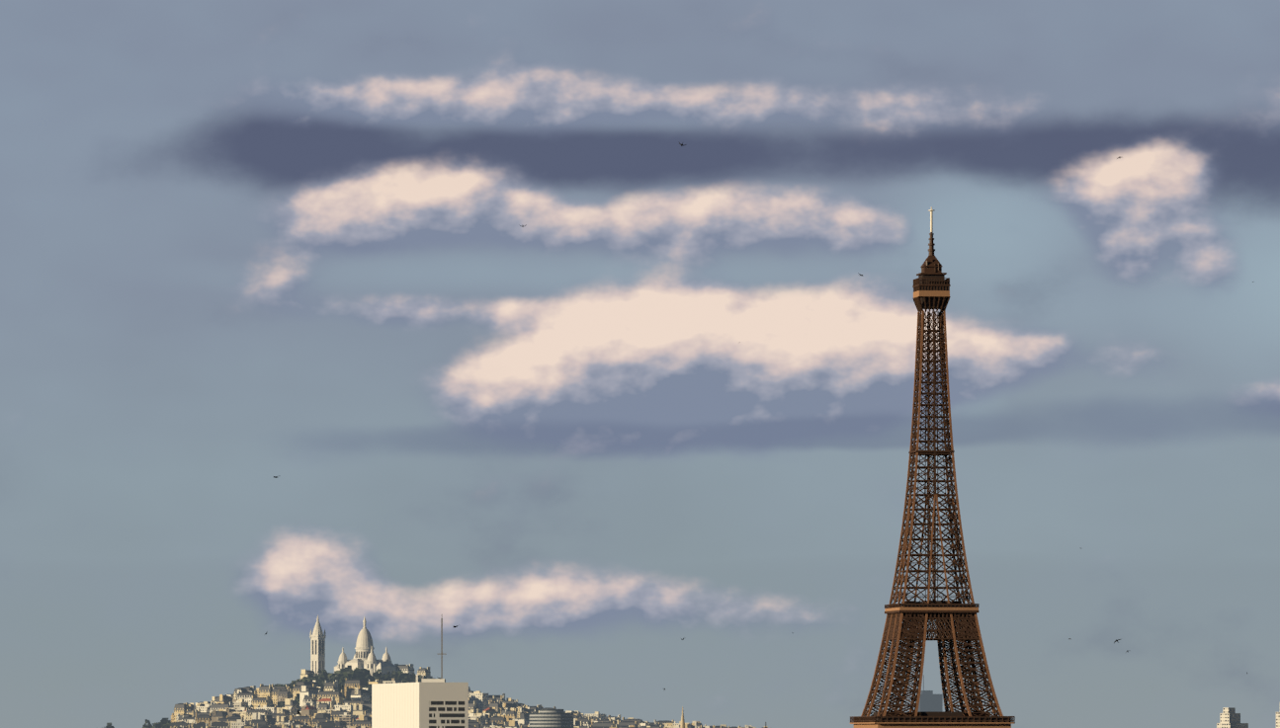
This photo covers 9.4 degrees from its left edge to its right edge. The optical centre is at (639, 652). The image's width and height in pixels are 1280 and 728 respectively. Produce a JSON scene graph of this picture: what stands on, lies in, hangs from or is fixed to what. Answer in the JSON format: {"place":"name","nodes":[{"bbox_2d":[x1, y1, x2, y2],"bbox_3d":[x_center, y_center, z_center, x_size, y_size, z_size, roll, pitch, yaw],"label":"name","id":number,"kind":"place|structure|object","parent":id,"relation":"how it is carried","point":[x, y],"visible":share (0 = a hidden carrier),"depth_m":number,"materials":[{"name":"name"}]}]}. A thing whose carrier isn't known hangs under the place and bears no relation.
{"place":"outdoors","nodes":[
{"label":"outdoors","id":0,"kind":"place"},
{"bbox_2d":[0,0,1279,727],"label":"sky","id":1,"kind":"structure","parent":0,"point":[244,244],"materials":[{"name":"blue"}]},
{"bbox_3d":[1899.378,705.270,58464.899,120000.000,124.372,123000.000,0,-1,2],"label":"ground","id":2,"kind":"structure","parent":0,"visible":0},
{"bbox_2d":[103,666,428,727],"bbox_3d":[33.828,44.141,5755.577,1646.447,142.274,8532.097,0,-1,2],"label":"trees","id":3,"kind":"object","parent":2,"relation":"on","point":[341,676],"visible":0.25,"depth_m":9491.11,"materials":[{"name":"green plant"}]},
{"bbox_2d":[169,660,767,727],"bbox_3d":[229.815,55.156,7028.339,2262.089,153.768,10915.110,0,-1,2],"label":"city blocks","id":4,"kind":"structure","parent":2,"relation":"on","point":[329,707],"depth_m":9137.79,"materials":[{"name":"concrete"}]},
{"bbox_2d":[309,614,1279,727],"bbox_3d":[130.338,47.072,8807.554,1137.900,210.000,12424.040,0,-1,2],"label":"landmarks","id":5,"kind":"object","parent":2,"relation":"on","point":[433,704],"visible":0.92,"depth_m":2752.99,"materials":[{"name":"stone"}]},
{"bbox_2d":[850,206,1015,727],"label":"tower","id":6,"kind":"structure","parent":2,"relation":"on","point":[931,286],"depth_m":3989.98,"materials":[{"name":"metal"}]}
]}

